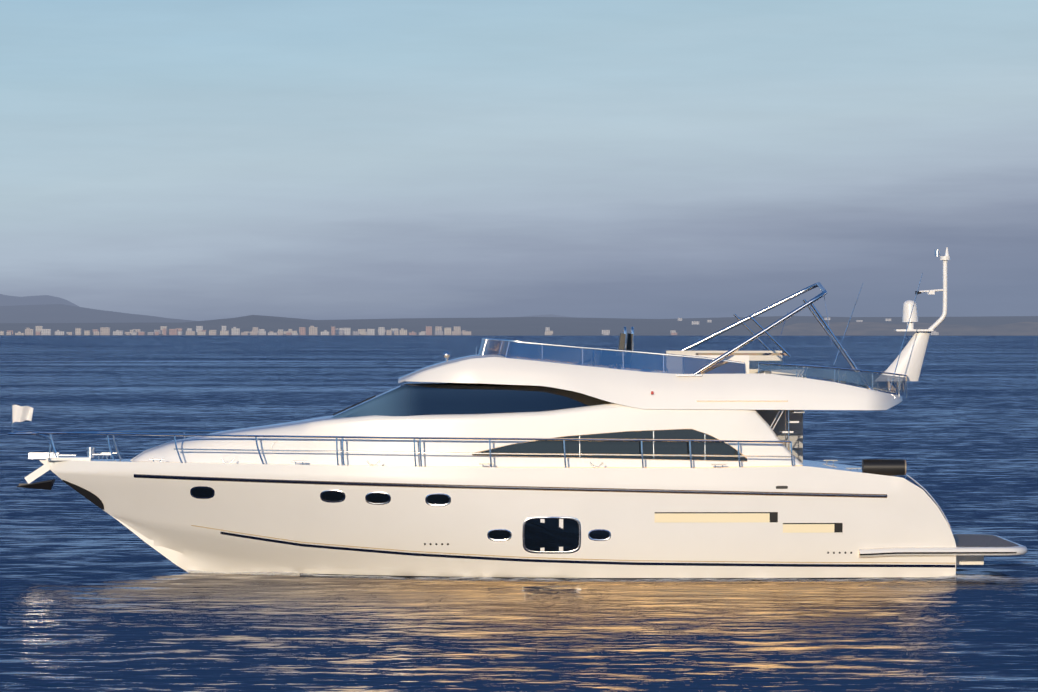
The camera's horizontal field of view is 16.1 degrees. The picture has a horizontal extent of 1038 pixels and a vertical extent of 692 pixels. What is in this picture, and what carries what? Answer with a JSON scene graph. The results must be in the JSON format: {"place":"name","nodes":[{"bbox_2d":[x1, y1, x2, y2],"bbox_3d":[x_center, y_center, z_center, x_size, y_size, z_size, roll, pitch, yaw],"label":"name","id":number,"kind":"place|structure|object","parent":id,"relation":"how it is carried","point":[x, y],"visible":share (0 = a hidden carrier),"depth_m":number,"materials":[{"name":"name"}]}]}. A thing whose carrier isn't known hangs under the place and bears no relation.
{"place":"outdoors","nodes":[
{"label":"outdoors","id":0,"kind":"place"},
{"bbox_2d":[0,304,193,322],"bbox_3d":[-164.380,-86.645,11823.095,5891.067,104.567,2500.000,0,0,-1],"label":"coast hill","id":1,"kind":"structure","parent":0,"point":[54,313],"depth_m":11361.15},
{"bbox_2d":[0,294,566,316],"bbox_3d":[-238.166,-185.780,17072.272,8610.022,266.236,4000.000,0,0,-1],"label":"coast hill","id":2,"kind":"structure","parent":0,"point":[6,300],"depth_m":16872.31,"materials":[{"name":"grey"}]},
{"bbox_2d":[0,336,1037,691],"bbox_3d":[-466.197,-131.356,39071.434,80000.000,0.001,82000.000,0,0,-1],"label":"sea water","id":3,"kind":"structure","parent":0,"point":[94,598],"depth_m":69.09,"materials":[{"name":"blue liquid"}]},
{"bbox_2d":[39,459,955,578],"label":"yacht hull","id":4,"kind":"object","parent":3,"relation":"on","point":[161,516],"visible":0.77,"depth_m":72.14,"materials":[{"name":"white plastic"}]},
{"bbox_2d":[25,457,92,483],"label":"anchor shank","id":5,"kind":"object","parent":4,"relation":"on","point":[37,473],"visible":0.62,"depth_m":74.33,"materials":[{"name":"white metal"}]},
{"bbox_2d":[17,479,103,509],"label":"anchor","id":6,"kind":"object","parent":4,"relation":"on","point":[85,493],"visible":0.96,"depth_m":74.28,"materials":[{"name":"grey metal"}]},
{"bbox_2d":[11,403,116,459],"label":"bow fittings","id":7,"kind":"object","parent":4,"relation":"on","point":[91,452],"visible":0.94,"depth_m":74.26,"materials":[{"name":"silver metal"}]},
{"bbox_2d":[12,405,32,422],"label":"flag","id":8,"kind":"object","parent":7,"relation":"attached to","point":[22,413],"visible":1,"depth_m":74.35,"materials":[{"name":"white fabric"}]},
{"bbox_2d":[7,430,793,467],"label":"guard rails","id":9,"kind":"object","parent":4,"relation":"on","point":[113,433],"visible":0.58,"depth_m":72.06,"materials":[{"name":"silver metal"}]},
{"bbox_2d":[192,488,609,551],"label":"hull portholes","id":10,"kind":"object","parent":4,"relation":"in","point":[549,535],"visible":0.65,"depth_m":71.99,"materials":[{"name":"black glass"}]},
{"bbox_2d":[540,519,562,550],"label":"hull window mullions","id":11,"kind":"object","parent":10,"relation":"attached to","point":[560,525],"visible":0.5,"depth_m":71.95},
{"bbox_2d":[131,403,802,466],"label":"saloon","id":12,"kind":"object","parent":4,"relation":"on","point":[719,424],"visible":0.54,"depth_m":72.40,"materials":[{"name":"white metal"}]},
{"bbox_2d":[472,430,746,460],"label":"saloon windows","id":13,"kind":"structure","parent":12,"relation":"in","point":[626,447],"depth_m":72.36,"materials":[{"name":"black glass"}]},
{"bbox_2d":[472,429,746,460],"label":"window frame","id":14,"kind":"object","parent":12,"relation":"attached to","point":[617,458],"depth_m":72.34,"materials":[{"name":"black metal"}]},
{"bbox_2d":[398,354,901,409],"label":"flybridge","id":15,"kind":"object","parent":12,"relation":"on","point":[630,388],"visible":0.9,"depth_m":72.41,"materials":[{"name":"white plastic"}]},
{"bbox_2d":[331,382,611,417],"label":"windshield","id":16,"kind":"object","parent":15,"relation":"on","point":[415,398],"visible":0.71,"depth_m":72.54,"materials":[{"name":"black glass"}]},
{"bbox_2d":[333,395,374,414],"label":"wipers","id":17,"kind":"object","parent":16,"relation":"on","point":[354,405],"visible":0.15,"depth_m":74.41,"materials":[{"name":"black plastic"}]},
{"bbox_2d":[479,338,744,373],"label":"flybridge railing","id":18,"kind":"object","parent":15,"relation":"on","point":[582,347],"visible":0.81,"depth_m":72.64,"materials":[{"name":"silver metal"}]},
{"bbox_2d":[479,340,743,373],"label":"flybridge windscreen","id":19,"kind":"object","parent":18,"relation":"in","point":[644,362],"visible":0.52,"depth_m":72.58,"materials":[{"name":"clear glass"}]},
{"bbox_2d":[476,250,939,393],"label":"antennas","id":20,"kind":"object","parent":15,"relation":"on","point":[937,252],"visible":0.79,"depth_m":74.44,"materials":[{"name":"silver metal"}]},
{"bbox_2d":[688,355,748,373],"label":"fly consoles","id":21,"kind":"object","parent":15,"relation":"on","point":[743,358],"visible":0.15,"depth_m":72.76,"materials":[{"name":"white plastic"}]},
{"bbox_2d":[696,353,786,354],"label":"table top","id":22,"kind":"object","parent":15,"relation":"on","point":[742,354],"visible":0.67,"depth_m":74.31,"materials":[{"name":"white plastic"}]},
{"bbox_2d":[623,327,907,397],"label":"fly rails","id":23,"kind":"object","parent":15,"relation":"on","point":[784,364],"visible":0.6,"depth_m":72.56,"materials":[{"name":"silver metal"}]},
{"bbox_2d":[759,365,906,393],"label":"fly rail panels","id":24,"kind":"object","parent":23,"relation":"attached to","point":[881,382],"visible":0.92,"depth_m":72.57,"materials":[{"name":"clear glass"}]},
{"bbox_2d":[666,351,876,390],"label":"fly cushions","id":25,"kind":"object","parent":15,"relation":"on","point":[754,360],"visible":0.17,"depth_m":76.05,"materials":[{"name":"white fabric"}]},
{"bbox_2d":[677,282,871,389],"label":"bimini frame","id":26,"kind":"object","parent":15,"relation":"on","point":[830,333],"visible":0.79,"depth_m":72.62,"materials":[{"name":"silver metal"}]},
{"bbox_2d":[882,247,950,380],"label":"radar mast","id":27,"kind":"object","parent":15,"relation":"on","point":[911,358],"visible":0.94,"depth_m":74.48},
{"bbox_2d":[149,351,860,470],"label":"steel fittings","id":28,"kind":"object","parent":4,"relation":"on","point":[446,354],"visible":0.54,"depth_m":72.37,"materials":[{"name":"silver metal"}]},
{"bbox_2d":[135,475,885,553],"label":"hull steel trim","id":29,"kind":"structure","parent":4,"relation":"attached to","point":[523,532],"depth_m":71.99,"materials":[{"name":"metal"}]},
{"bbox_2d":[134,474,954,567],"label":"hull stripes","id":30,"kind":"object","parent":4,"relation":"attached to","point":[592,562],"visible":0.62,"depth_m":72.09,"materials":[{"name":"black paint"}]},
{"bbox_2d":[189,572,954,579],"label":"waterline stripe","id":31,"kind":"object","parent":4,"relation":"attached to","point":[510,578],"visible":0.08,"depth_m":72.31,"materials":[{"name":"black paint"}]},
{"bbox_2d":[191,525,954,563],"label":"lower hull","id":32,"kind":"object","parent":4,"relation":"attached to","point":[567,558],"visible":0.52,"depth_m":72.18,"materials":[{"name":"paint"}]},
{"bbox_2d":[424,486,851,553],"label":"hull vents","id":33,"kind":"object","parent":4,"relation":"on","point":[838,527],"visible":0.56,"depth_m":72.01,"materials":[{"name":"beige plastic"}]},
{"bbox_2d":[655,513,833,532],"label":"hull recesses","id":34,"kind":"object","parent":4,"relation":"on","point":[740,517],"visible":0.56,"depth_m":71.99,"materials":[{"name":"beige"}]},
{"bbox_2d":[756,410,802,460],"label":"cockpit shade","id":35,"kind":"object","parent":4,"relation":"attached to","point":[795,437],"visible":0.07,"depth_m":75.39,"materials":[{"name":"grey"}]},
{"bbox_2d":[770,367,977,577],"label":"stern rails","id":36,"kind":"object","parent":4,"relation":"on","point":[905,477],"visible":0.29,"depth_m":72.59,"materials":[{"name":"silver metal"}]},
{"bbox_2d":[780,410,1022,564],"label":"steps","id":37,"kind":"structure","parent":4,"relation":"attached to","point":[969,560],"depth_m":73.04,"materials":[{"name":"white"}]},
{"bbox_2d":[905,460,1018,546],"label":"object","id":38,"kind":"object","parent":37,"relation":"on","point":[971,540],"visible":0.65,"depth_m":74.12,"materials":[{"name":"grey"}]},
{"bbox_2d":[859,459,1016,554],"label":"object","id":39,"kind":"object","parent":4,"relation":"on","point":[887,466],"visible":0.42,"depth_m":72.50,"materials":[{"name":"black plastic"}]},
{"bbox_2d":[859,534,1027,557],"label":"swim platform","id":40,"kind":"structure","parent":4,"relation":"on","point":[1022,550],"depth_m":72.14,"materials":[{"name":"white plastic"}]},
{"bbox_2d":[187,561,1037,582],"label":"hull foam line","id":41,"kind":"object","parent":3,"relation":"on","point":[831,580],"visible":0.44,"depth_m":72.13,"materials":[{"name":"white liquid"}]},
{"bbox_2d":[0,315,1037,335],"bbox_3d":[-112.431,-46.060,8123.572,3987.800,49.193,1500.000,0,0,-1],"label":"coast land","id":42,"kind":"structure","parent":0,"point":[530,326],"depth_m":7754.09,"materials":[{"name":"grey"}]},
{"bbox_2d":[6,326,470,334],"bbox_3d":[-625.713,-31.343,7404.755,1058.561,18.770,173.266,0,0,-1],"label":"distant buildings","id":43,"kind":"structure","parent":42,"relation":"on","point":[313,330],"depth_m":7335.57,"materials":[{"name":"beige concrete"}]},
{"bbox_2d":[0,326,552,334],"bbox_3d":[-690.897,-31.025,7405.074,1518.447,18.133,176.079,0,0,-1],"label":"distant buildings","id":44,"kind":"structure","parent":42,"relation":"on","point":[402,331],"depth_m":7334.76,"materials":[{"name":"beige concrete"}]},
{"bbox_2d":[123,330,442,334],"bbox_3d":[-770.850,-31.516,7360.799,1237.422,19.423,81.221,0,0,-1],"label":"distant buildings","id":45,"kind":"structure","parent":42,"relation":"on","point":[439,332],"depth_m":7339.85,"materials":[{"name":"beige concrete"}]},
{"bbox_2d":[7,327,676,334],"bbox_3d":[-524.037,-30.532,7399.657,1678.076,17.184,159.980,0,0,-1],"label":"distant buildings","id":46,"kind":"structure","parent":42,"relation":"on","point":[302,331],"depth_m":7336.84,"materials":[{"name":"grey concrete"}]},
{"bbox_2d":[41,318,938,334],"bbox_3d":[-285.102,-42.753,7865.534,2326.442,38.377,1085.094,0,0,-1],"label":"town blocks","id":47,"kind":"structure","parent":42,"relation":"on","point":[236,331],"depth_m":7333.83,"materials":[{"name":"beige concrete"}]},
{"bbox_2d":[35,326,677,332],"bbox_3d":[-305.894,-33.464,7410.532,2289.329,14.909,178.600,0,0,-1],"label":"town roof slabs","id":48,"kind":"structure","parent":47,"relation":"on","point":[320,331],"depth_m":7334.81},
{"bbox_2d":[0,0,1037,320],"label":"sky","id":49,"kind":"structure","parent":0,"point":[194,160],"materials":[{"name":"blue"}]},
{"bbox_2d":[618,333,632,349],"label":"helm seat","id":50,"kind":"object","parent":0,"point":[628,341],"visible":0.25,"depth_m":74.00,"materials":[{"name":"black leather"}]},
{"bbox_2d":[747,322,1037,335],"bbox_3d":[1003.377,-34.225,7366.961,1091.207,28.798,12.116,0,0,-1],"label":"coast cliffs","id":51,"kind":"structure","parent":0,"point":[887,329],"depth_m":7363.26,"materials":[{"name":"grey stone"}]}
]}

